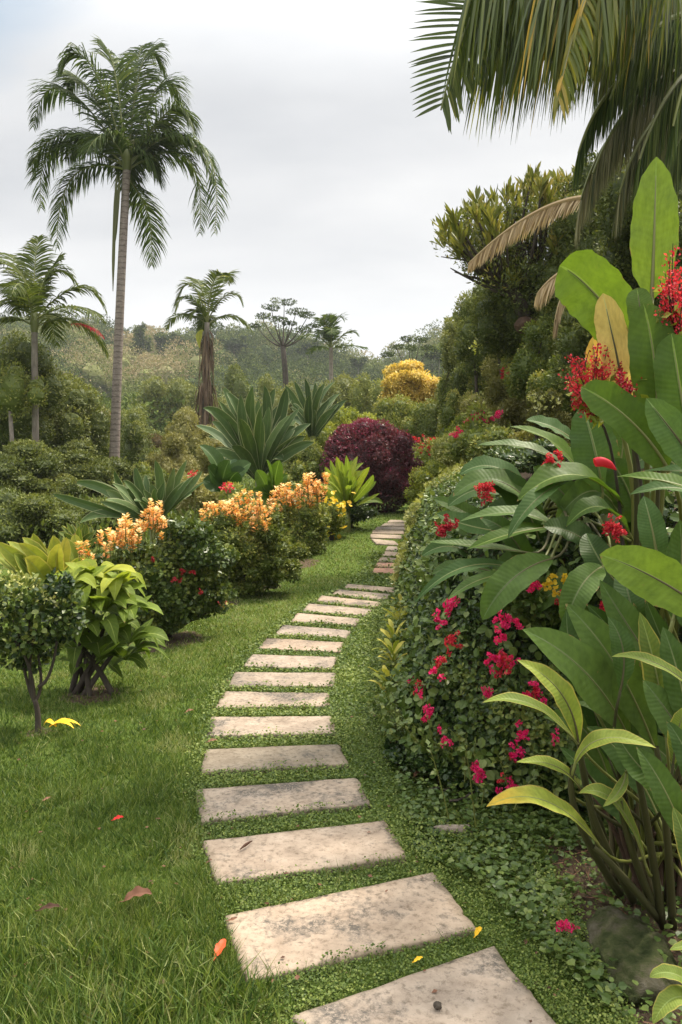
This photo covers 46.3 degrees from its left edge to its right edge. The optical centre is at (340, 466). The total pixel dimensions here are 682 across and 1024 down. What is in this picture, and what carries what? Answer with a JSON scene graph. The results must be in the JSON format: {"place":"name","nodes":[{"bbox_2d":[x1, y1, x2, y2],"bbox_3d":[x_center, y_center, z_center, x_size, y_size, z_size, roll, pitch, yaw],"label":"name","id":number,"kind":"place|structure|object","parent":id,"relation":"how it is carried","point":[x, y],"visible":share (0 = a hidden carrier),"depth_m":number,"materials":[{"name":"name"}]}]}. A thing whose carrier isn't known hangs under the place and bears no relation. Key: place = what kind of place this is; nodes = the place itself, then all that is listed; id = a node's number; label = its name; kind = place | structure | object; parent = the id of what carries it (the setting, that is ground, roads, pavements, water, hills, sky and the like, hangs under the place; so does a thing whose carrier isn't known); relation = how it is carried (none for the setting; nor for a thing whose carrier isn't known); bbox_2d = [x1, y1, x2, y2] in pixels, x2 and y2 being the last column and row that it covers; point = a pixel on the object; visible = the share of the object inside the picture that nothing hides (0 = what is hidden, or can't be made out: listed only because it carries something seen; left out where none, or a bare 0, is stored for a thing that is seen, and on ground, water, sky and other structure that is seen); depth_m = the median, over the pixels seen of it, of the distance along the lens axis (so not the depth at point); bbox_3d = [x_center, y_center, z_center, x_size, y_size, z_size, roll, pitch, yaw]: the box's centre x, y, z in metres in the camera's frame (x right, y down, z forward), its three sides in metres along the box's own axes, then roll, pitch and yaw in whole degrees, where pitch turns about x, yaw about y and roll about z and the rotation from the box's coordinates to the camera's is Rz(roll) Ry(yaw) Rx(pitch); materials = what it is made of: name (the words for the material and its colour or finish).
{"place":"outdoors","nodes":[
{"label":"outdoors","id":0,"kind":"place"},
{"bbox_2d":[0,0,653,363],"label":"sky","id":1,"kind":"structure","parent":0,"point":[305,108],"materials":[{"name":"white"}]},
{"bbox_2d":[0,354,681,1023],"bbox_3d":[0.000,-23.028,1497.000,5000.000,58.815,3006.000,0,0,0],"label":"ground","id":2,"kind":"structure","parent":0,"point":[576,858],"depth_m":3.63,"materials":[{"name":"plant"}]},
{"bbox_2d":[0,358,50,440],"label":"slender tree","id":3,"kind":"object","parent":2,"relation":"on","point":[13,391],"visible":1,"depth_m":18.16,"materials":[{"name":"green plant"}]},
{"bbox_2d":[0,487,62,544],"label":"bush","id":4,"kind":"object","parent":2,"relation":"on","point":[16,509],"visible":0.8,"depth_m":13.38,"materials":[{"name":"green plant"}]},
{"bbox_2d":[0,438,65,493],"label":"bush","id":5,"kind":"object","parent":2,"relation":"on","point":[31,460],"visible":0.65,"depth_m":17.19,"materials":[{"name":"green plant"}]},
{"bbox_2d":[0,328,69,453],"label":"broadleaf tree","id":6,"kind":"object","parent":2,"relation":"on","point":[14,348],"visible":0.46,"depth_m":20.42,"materials":[{"name":"green plant"}]},
{"bbox_2d":[0,566,88,732],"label":"tree","id":7,"kind":"object","parent":2,"relation":"on","point":[40,601],"visible":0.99,"depth_m":4.73,"materials":[{"name":"green plant"}]},
{"bbox_2d":[0,533,96,636],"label":"strap leaved clump","id":8,"kind":"object","parent":2,"relation":"on","point":[33,554],"visible":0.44,"depth_m":7.15,"materials":[{"name":"green plant"}]},
{"bbox_2d":[0,234,108,444],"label":"palm tree","id":9,"kind":"object","parent":2,"relation":"on","point":[28,295],"visible":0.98,"depth_m":18.67,"materials":[{"name":"green plant"}]},
{"bbox_2d":[26,473,91,500],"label":"bush","id":10,"kind":"object","parent":2,"relation":"on","point":[60,484],"visible":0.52,"depth_m":17.15,"materials":[{"name":"green plant"}]},
{"bbox_2d":[27,493,108,537],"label":"bush","id":11,"kind":"object","parent":2,"relation":"on","point":[66,515],"visible":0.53,"depth_m":13.64,"materials":[{"name":"green plant"}]},
{"bbox_2d":[39,370,110,459],"bbox_3d":[-8.020,-0.798,22.718,3.156,4.017,2.695,0,0,0],"label":"broadleaf tree","id":12,"kind":"object","parent":2,"relation":"on","point":[80,416],"visible":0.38,"depth_m":22.50,"materials":[{"name":"green plant"}]},
{"bbox_2d":[59,522,98,548],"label":"strap leaved clump","id":13,"kind":"object","parent":2,"relation":"on","point":[83,532],"visible":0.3,"depth_m":11.20,"materials":[{"name":"green plant"}]},
{"bbox_2d":[50,437,133,486],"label":"bush","id":14,"kind":"object","parent":2,"relation":"on","point":[79,459],"visible":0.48,"depth_m":18.78,"materials":[{"name":"green plant"}]},
{"bbox_2d":[34,559,168,695],"bbox_3d":[-1.715,1.162,5.687,1.012,0.981,0.795,0,0,0],"label":"broadleaf shrub","id":15,"kind":"object","parent":2,"relation":"on","point":[103,587],"visible":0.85,"depth_m":5.61,"materials":[{"name":"green plant"}]},
{"bbox_2d":[24,34,230,460],"bbox_3d":[-5.976,-5.646,22.366,6.152,13.702,3.768,0,0,0],"label":"palm tree","id":16,"kind":"object","parent":2,"relation":"on","point":[125,150],"visible":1,"depth_m":22.07,"materials":[{"name":"green plant"}]},
{"bbox_2d":[53,460,204,547],"bbox_3d":[-2.813,0.765,10.586,1.936,1.713,1.352,0,0,-19],"label":"giant bromeliad","id":17,"kind":"object","parent":2,"relation":"on","point":[131,499],"visible":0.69,"depth_m":10.68,"materials":[{"name":"green plant"}]},
{"bbox_2d":[128,321,153,354],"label":"skyline tree","id":18,"kind":"object","parent":2,"relation":"on","point":[141,339],"visible":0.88,"depth_m":189.12,"materials":[{"name":"green plant"}]},
{"bbox_2d":[120,408,162,475],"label":"bush","id":19,"kind":"object","parent":2,"relation":"on","point":[136,445],"visible":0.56,"depth_m":26.57,"materials":[{"name":"green plant"}]},
{"bbox_2d":[122,460,169,486],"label":"bush","id":20,"kind":"object","parent":2,"relation":"on","point":[143,469],"visible":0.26,"depth_m":20.24,"materials":[{"name":"green plant"}]},
{"bbox_2d":[74,498,240,636],"bbox_3d":[-1.679,0.949,7.354,1.449,1.348,1.424,0,0,0],"label":"flowering shrub","id":21,"kind":"object","parent":2,"relation":"on","point":[182,568],"visible":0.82,"depth_m":7.20,"materials":[{"name":"green plant"}]},
{"bbox_2d":[136,375,198,438],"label":"bush","id":22,"kind":"object","parent":2,"relation":"on","point":[180,389],"visible":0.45,"depth_m":64.66,"materials":[{"name":"green plant"}]},
{"bbox_2d":[153,330,187,356],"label":"skyline tree","id":23,"kind":"object","parent":2,"relation":"on","point":[161,337],"visible":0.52,"depth_m":198.88,"materials":[{"name":"green plant"}]},
{"bbox_2d":[145,430,202,484],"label":"bush","id":24,"kind":"object","parent":2,"relation":"on","point":[174,447],"visible":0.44,"depth_m":21.61,"materials":[{"name":"green plant"}]},
{"bbox_2d":[161,405,217,469],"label":"bush","id":25,"kind":"object","parent":2,"relation":"on","point":[186,421],"visible":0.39,"depth_m":30.35,"materials":[{"name":"green plant"}]},
{"bbox_2d":[175,471,221,519],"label":"bush","id":26,"kind":"object","parent":2,"relation":"on","point":[203,493],"visible":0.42,"depth_m":15.15,"materials":[{"name":"green plant"}]},
{"bbox_2d":[0,462,411,551],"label":"undergrowth","id":27,"kind":"object","parent":2,"relation":"on","point":[251,484],"visible":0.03,"depth_m":14.04,"materials":[{"name":"green plant"}]},
{"bbox_2d":[163,269,252,428],"bbox_3d":[-5.770,-3.802,34.059,4.014,9.620,2.813,0,0,0],"label":"palm tree","id":28,"kind":"object","parent":2,"relation":"on","point":[206,388],"visible":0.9,"depth_m":33.86,"materials":[{"name":"green plant"}]},
{"bbox_2d":[195,435,226,476],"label":"bush","id":29,"kind":"object","parent":2,"relation":"on","point":[203,461],"visible":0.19,"depth_m":23.69,"materials":[{"name":"green plant"}]},
{"bbox_2d":[200,444,250,499],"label":"broad dark plant","id":30,"kind":"object","parent":2,"relation":"on","point":[221,469],"visible":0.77,"depth_m":14.11,"materials":[{"name":"green plant"}]},
{"bbox_2d":[197,481,255,527],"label":"bush","id":31,"kind":"object","parent":2,"relation":"on","point":[237,488],"visible":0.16,"depth_m":13.11,"materials":[{"name":"orange plant"}]},
{"bbox_2d":[0,305,458,456],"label":"hillside woodland","id":32,"kind":"object","parent":2,"relation":"on","point":[86,357],"visible":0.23,"depth_m":176.40,"materials":[{"name":"green plant"}]},
{"bbox_2d":[216,363,249,419],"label":"bush","id":33,"kind":"object","parent":2,"relation":"on","point":[236,386],"visible":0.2,"depth_m":55.03,"materials":[{"name":"green plant"}]},
{"bbox_2d":[196,489,312,597],"bbox_3d":[-1.180,0.942,9.819,1.643,1.356,1.155,0,0,0],"label":"flowering shrub","id":34,"kind":"object","parent":2,"relation":"on","point":[270,554],"visible":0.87,"depth_m":9.56,"materials":[{"name":"green plant"}]},
{"bbox_2d":[195,385,313,513],"bbox_3d":[-1.733,-0.262,16.524,2.277,2.909,2.005,0,0,-32],"label":"giant bromeliad","id":35,"kind":"object","parent":2,"relation":"on","point":[257,436],"visible":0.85,"depth_m":16.34,"materials":[{"name":"green plant"}]},
{"bbox_2d":[206,716,336,738],"bbox_3d":[-0.425,1.619,4.858,0.798,0.084,0.386,0,0,0],"label":"stepping stone","id":36,"kind":"object","parent":2,"relation":"on","point":[291,724],"visible":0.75,"depth_m":4.86,"materials":[{"name":"stone"}]},
{"bbox_2d":[215,691,329,709],"bbox_3d":[-0.452,1.619,5.416,0.755,0.084,0.384,0,0,0],"label":"stepping stone","id":37,"kind":"object","parent":2,"relation":"on","point":[238,698],"visible":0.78,"depth_m":5.40,"materials":[{"name":"stone"}]},
{"bbox_2d":[253,460,294,505],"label":"broad dark plant","id":38,"kind":"object","parent":2,"relation":"on","point":[276,477],"visible":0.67,"depth_m":14.48,"materials":[{"name":"green plant"}]},
{"bbox_2d":[201,744,348,775],"bbox_3d":[-0.362,1.619,4.335,0.781,0.084,0.345,0,0,-7],"label":"stepping stone","id":39,"kind":"object","parent":2,"relation":"on","point":[252,757],"visible":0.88,"depth_m":4.32,"materials":[{"name":"stone"}]},
{"bbox_2d":[255,373,302,461],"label":"bush","id":40,"kind":"object","parent":2,"relation":"on","point":[267,382],"visible":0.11,"depth_m":41.95,"materials":[{"name":"green plant"}]},
{"bbox_2d":[229,672,335,689],"bbox_3d":[-0.429,1.619,5.927,0.786,0.084,0.409,0,0,0],"label":"stepping stone","id":41,"kind":"object","parent":2,"relation":"on","point":[315,679],"visible":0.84,"depth_m":5.93,"materials":[{"name":"stone"}]},
{"bbox_2d":[196,778,370,825],"bbox_3d":[-0.276,1.619,3.806,0.812,0.084,0.371,0,0,-12],"label":"stepping stone","id":42,"kind":"object","parent":2,"relation":"on","point":[245,801],"visible":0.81,"depth_m":3.79,"materials":[{"name":"stone"}]},
{"bbox_2d":[248,297,320,470],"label":"flat topped tree","id":43,"kind":"object","parent":2,"relation":"on","point":[282,345],"visible":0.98,"depth_m":61.83,"materials":[{"name":"green plant"}]},
{"bbox_2d":[242,654,337,670],"bbox_3d":[-0.406,1.619,6.469,0.736,0.084,0.424,0,0,5],"label":"stepping stone","id":44,"kind":"object","parent":2,"relation":"on","point":[281,661],"visible":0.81,"depth_m":6.45,"materials":[{"name":"stone"}]},
{"bbox_2d":[257,472,331,554],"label":"flowering shrub","id":45,"kind":"object","parent":2,"relation":"on","point":[308,514],"visible":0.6,"depth_m":13.11,"materials":[{"name":"green plant"}]},
{"bbox_2d":[259,638,342,653],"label":"stepping stone","id":46,"kind":"object","parent":2,"relation":"on","point":[280,644],"visible":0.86,"depth_m":7.04,"materials":[{"name":"stone"}]},
{"bbox_2d":[202,820,406,885],"bbox_3d":[-0.151,1.619,3.291,0.813,0.084,0.362,0,0,-14],"label":"stepping stone","id":47,"kind":"object","parent":2,"relation":"on","point":[287,851],"visible":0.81,"depth_m":3.27,"materials":[{"name":"stone"}]},
{"bbox_2d":[283,439,326,497],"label":"bush","id":48,"kind":"object","parent":2,"relation":"on","point":[307,460],"visible":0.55,"depth_m":19.41,"materials":[{"name":"green plant"}]},
{"bbox_2d":[275,625,350,638],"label":"stepping stone","id":49,"kind":"object","parent":2,"relation":"on","point":[283,629],"visible":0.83,"depth_m":7.63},
{"bbox_2d":[285,379,345,486],"bbox_3d":[-0.697,-0.640,22.101,1.693,3.541,1.766,0,0,0],"label":"giant bromeliad","id":50,"kind":"object","parent":2,"relation":"on","point":[315,413],"visible":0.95,"depth_m":21.93,"materials":[{"name":"green plant"}]},
{"bbox_2d":[290,613,358,626],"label":"stepping stone","id":51,"kind":"object","parent":2,"relation":"on","point":[302,617],"visible":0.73,"depth_m":8.23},
{"bbox_2d":[297,312,368,383],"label":"palm tree","id":52,"kind":"object","parent":2,"relation":"on","point":[330,332],"visible":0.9,"depth_m":51.75,"materials":[{"name":"green plant"}]},
{"bbox_2d":[311,371,357,425],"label":"bush","id":53,"kind":"object","parent":2,"relation":"on","point":[342,386],"visible":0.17,"depth_m":43.00,"materials":[{"name":"green plant"}]},
{"bbox_2d":[319,491,355,540],"bbox_3d":[-0.084,0.917,14.529,0.967,0.963,0.721,0,0,45],"label":"croton","id":54,"kind":"object","parent":2,"relation":"on","point":[338,516],"visible":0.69,"depth_m":14.47,"materials":[{"name":"yellow plant"}]},
{"bbox_2d":[303,603,372,616],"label":"stepping stone","id":55,"kind":"object","parent":2,"relation":"on","point":[324,609],"visible":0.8,"depth_m":8.80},
{"bbox_2d":[323,402,376,435],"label":"bush","id":56,"kind":"object","parent":2,"relation":"on","point":[339,417],"visible":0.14,"depth_m":24.96,"materials":[{"name":"green plant"}]},
{"bbox_2d":[225,872,475,984],"bbox_3d":[0.038,1.619,2.771,0.847,0.084,0.396,0,0,-21],"label":"stepping stone","id":57,"kind":"object","parent":2,"relation":"on","point":[399,913],"visible":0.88,"depth_m":2.74,"materials":[{"name":"stone"}]},
{"bbox_2d":[320,455,382,531],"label":"fan leaved plant","id":58,"kind":"object","parent":2,"relation":"on","point":[344,482],"visible":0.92,"depth_m":15.29,"materials":[{"name":"green plant"}]},
{"bbox_2d":[346,493,379,528],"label":"bush","id":59,"kind":"object","parent":2,"relation":"on","point":[358,511],"visible":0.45,"depth_m":15.56,"materials":[{"name":"green plant"}]},
{"bbox_2d":[348,372,389,421],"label":"bush","id":60,"kind":"object","parent":2,"relation":"on","point":[361,392],"visible":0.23,"depth_m":39.57,"materials":[{"name":"green plant"}]},
{"bbox_2d":[317,416,423,512],"bbox_3d":[0.728,-0.025,19.610,2.742,2.433,2.588,0,0,0],"label":"maroon bush","id":61,"kind":"object","parent":2,"relation":"on","point":[366,442],"visible":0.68,"depth_m":19.00,"materials":[{"name":"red plant"}]},
{"bbox_2d":[371,390,418,440],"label":"bush","id":62,"kind":"object","parent":2,"relation":"on","point":[391,412],"visible":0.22,"depth_m":26.00,"materials":[{"name":"green plant"}]},
{"bbox_2d":[379,335,435,365],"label":"flat topped tree","id":63,"kind":"object","parent":2,"relation":"on","point":[415,347],"visible":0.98,"depth_m":70.02,"materials":[{"name":"green plant"}]},
{"bbox_2d":[377,358,440,480],"bbox_3d":[2.737,-1.565,31.097,2.504,5.372,2.409,0,0,-26],"label":"golden tree","id":64,"kind":"object","parent":2,"relation":"on","point":[413,380],"visible":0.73,"depth_m":30.53,"materials":[{"name":"yellow plant"}]},
{"bbox_2d":[400,395,440,450],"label":"bush","id":65,"kind":"object","parent":2,"relation":"on","point":[425,414],"visible":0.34,"depth_m":25.28,"materials":[{"name":"green plant"}]},
{"bbox_2d":[291,946,555,1023],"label":"stepping stone","id":66,"kind":"object","parent":2,"relation":"on","point":[483,986],"visible":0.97,"depth_m":2.35,"materials":[{"name":"stone"}]},
{"bbox_2d":[403,459,453,509],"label":"bush","id":67,"kind":"object","parent":2,"relation":"on","point":[419,479],"visible":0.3,"depth_m":11.43,"materials":[{"name":"green plant"}]},
{"bbox_2d":[389,458,471,588],"bbox_3d":[2.690,0.370,16.801,2.334,2.572,15.220,0,0,12],"label":"trailing hedge","id":68,"kind":"object","parent":2,"relation":"on","point":[457,467],"visible":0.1,"depth_m":10.21,"materials":[{"name":"green plant"}]},
{"bbox_2d":[180,549,681,1023],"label":"ground cover","id":69,"kind":"object","parent":2,"relation":"on","point":[380,582],"visible":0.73,"depth_m":3.55,"materials":[{"name":"green plant"}]},
{"bbox_2d":[430,429,465,466],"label":"bush","id":70,"kind":"object","parent":2,"relation":"on","point":[438,450],"visible":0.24,"depth_m":12.20,"materials":[{"name":"green plant"}]},
{"bbox_2d":[440,315,460,403],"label":"bush","id":71,"kind":"object","parent":2,"relation":"on","point":[448,361],"visible":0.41,"depth_m":24.80,"materials":[{"name":"green plant"}]},
{"bbox_2d":[434,387,474,440],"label":"bush","id":72,"kind":"object","parent":2,"relation":"on","point":[449,412],"visible":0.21,"depth_m":16.33,"materials":[{"name":"green plant"}]},
{"bbox_2d":[444,359,473,406],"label":"bush","id":73,"kind":"object","parent":2,"relation":"on","point":[459,380],"visible":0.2,"depth_m":18.58,"materials":[{"name":"green plant"}]},
{"bbox_2d":[444,401,502,462],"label":"flowering shrub","id":74,"kind":"object","parent":2,"relation":"on","point":[475,419],"visible":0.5,"depth_m":11.03,"materials":[{"name":"green plant"}]},
{"bbox_2d":[460,423,523,462],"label":"bush","id":75,"kind":"object","parent":2,"relation":"on","point":[488,433],"visible":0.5,"depth_m":10.25,"materials":[{"name":"green plant"}]},
{"bbox_2d":[468,265,541,439],"bbox_3d":[2.980,-1.714,12.831,1.643,3.298,1.734,0,0,-28],"label":"bush","id":76,"kind":"object","parent":2,"relation":"on","point":[493,335],"visible":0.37,"depth_m":12.78,"materials":[{"name":"green plant"}]},
{"bbox_2d":[429,161,582,343],"bbox_3d":[2.773,-2.510,12.494,2.879,4.815,2.102,0,0,0],"label":"rosette tree","id":77,"kind":"object","parent":2,"relation":"on","point":[537,191],"visible":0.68,"depth_m":12.10,"materials":[{"name":"green plant"}]},
{"bbox_2d":[483,375,531,437],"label":"bush","id":78,"kind":"object","parent":2,"relation":"on","point":[515,411],"visible":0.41,"depth_m":12.96,"materials":[{"name":"green plant"}]},
{"bbox_2d":[366,470,681,826],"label":"ivy hedge","id":79,"kind":"object","parent":2,"relation":"on","point":[489,765],"visible":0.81,"depth_m":3.98,"materials":[{"name":"green plant"}]},
{"bbox_2d":[499,568,604,627],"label":"flowering shrub","id":80,"kind":"object","parent":79,"relation":"on","point":[518,604],"visible":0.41,"depth_m":3.75,"materials":[{"name":"green plant"}]},
{"bbox_2d":[482,438,570,474],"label":"bush","id":81,"kind":"object","parent":2,"relation":"on","point":[521,459],"visible":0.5,"depth_m":7.58,"materials":[{"name":"green plant"}]},
{"bbox_2d":[502,313,557,402],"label":"bush","id":82,"kind":"object","parent":2,"relation":"on","point":[536,354],"visible":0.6,"depth_m":11.34,"materials":[{"name":"green plant"}]},
{"bbox_2d":[390,749,681,1023],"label":"creeping plants","id":83,"kind":"object","parent":2,"relation":"on","point":[581,952],"visible":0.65,"depth_m":3.10,"materials":[{"name":"green plant"}]},
{"bbox_2d":[507,411,574,468],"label":"slope weeds","id":84,"kind":"object","parent":2,"relation":"on","point":[521,433],"visible":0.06,"depth_m":9.85,"materials":[{"name":"green plant"}]},
{"bbox_2d":[452,293,488,394],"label":"bush","id":85,"kind":"object","parent":84,"relation":"on","point":[464,343],"visible":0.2,"depth_m":16.85,"materials":[{"name":"green plant"}]},
{"bbox_2d":[409,0,681,244],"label":"palm tree","id":86,"kind":"object","parent":2,"relation":"on","point":[630,51],"visible":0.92,"depth_m":5.08,"materials":[{"name":"green plant"}]},
{"bbox_2d":[467,195,580,272],"bbox_3d":[2.144,-2.693,9.305,1.378,0.757,0.133,0,0,26],"label":"dead palm frond","id":87,"kind":"object","parent":86,"relation":"hanging from","point":[535,219],"visible":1,"depth_m":9.28,"materials":[{"name":"plant"}]},
{"bbox_2d":[534,273,556,310],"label":"dead palm frond","id":88,"kind":"object","parent":86,"relation":"hanging from","point":[547,287],"visible":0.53,"depth_m":9.11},
{"bbox_2d":[524,387,570,441],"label":"bush","id":89,"kind":"object","parent":2,"relation":"on","point":[548,402],"visible":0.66,"depth_m":9.35,"materials":[{"name":"green plant"}]},
{"bbox_2d":[415,409,681,620],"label":"broad leaved plant","id":90,"kind":"object","parent":2,"relation":"on","point":[580,484],"visible":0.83,"depth_m":3.60,"materials":[{"name":"green plant"}]},
{"bbox_2d":[525,353,578,418],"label":"bush","id":91,"kind":"object","parent":2,"relation":"on","point":[544,381],"visible":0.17,"depth_m":10.34,"materials":[{"name":"green plant"}]},
{"bbox_2d":[531,238,576,322],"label":"bush","id":92,"kind":"object","parent":2,"relation":"on","point":[550,308],"visible":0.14,"depth_m":11.81,"materials":[{"name":"green plant"}]},
{"bbox_2d":[551,322,597,399],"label":"bush","id":93,"kind":"object","parent":2,"relation":"on","point":[575,343],"visible":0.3,"depth_m":9.44,"materials":[{"name":"green plant"}]},
{"bbox_2d":[542,150,609,265],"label":"bush","id":94,"kind":"object","parent":2,"relation":"on","point":[589,238],"visible":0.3,"depth_m":11.61,"materials":[{"name":"green plant"}]},
{"bbox_2d":[482,580,681,930],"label":"heliconia clump","id":95,"kind":"object","parent":2,"relation":"on","point":[617,662],"visible":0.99,"depth_m":2.60,"materials":[{"name":"green plant"}]},
{"bbox_2d":[558,343,623,544],"bbox_3d":[1.128,0.546,3.397,0.639,2.112,0.215,0,0,-41],"label":"flower","id":96,"kind":"object","parent":2,"relation":"on","point":[581,378],"visible":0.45,"depth_m":3.34,"materials":[{"name":"red plant"}]},
{"bbox_2d":[555,157,681,641],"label":"banana plant","id":97,"kind":"object","parent":2,"relation":"on","point":[601,300],"visible":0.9,"depth_m":3.06,"materials":[{"name":"green plant"}]},
{"bbox_2d":[595,237,656,305],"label":"bush","id":98,"kind":"object","parent":2,"relation":"on","point":[621,262],"visible":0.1,"depth_m":9.67,"materials":[{"name":"green plant"}]},
{"bbox_2d":[610,361,649,809],"bbox_3d":[1.160,0.599,3.139,0.154,2.012,0.546,0,0,37],"label":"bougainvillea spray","id":99,"kind":"object","parent":2,"relation":"on","point":[625,385],"visible":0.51,"depth_m":3.05,"materials":[{"name":"red plant"}]},
{"bbox_2d":[581,906,681,1006],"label":"mossy rock","id":100,"kind":"object","parent":2,"relation":"on","point":[631,944],"visible":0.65,"depth_m":2.53,"materials":[{"name":"stone"}]},
{"bbox_2d":[595,146,681,299],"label":"bush","id":101,"kind":"object","parent":2,"relation":"on","point":[609,201],"visible":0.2,"depth_m":9.44,"materials":[{"name":"green plant"}]},
{"bbox_2d":[650,940,681,1023],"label":"seedling plant","id":102,"kind":"object","parent":2,"relation":"on","point":[668,999],"visible":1,"depth_m":1.94,"materials":[{"name":"green plant"}]},
{"bbox_2d":[652,245,681,335],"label":"flowers","id":103,"kind":"object","parent":2,"relation":"on","point":[671,309],"visible":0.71,"depth_m":3.01,"materials":[{"name":"red plant"}]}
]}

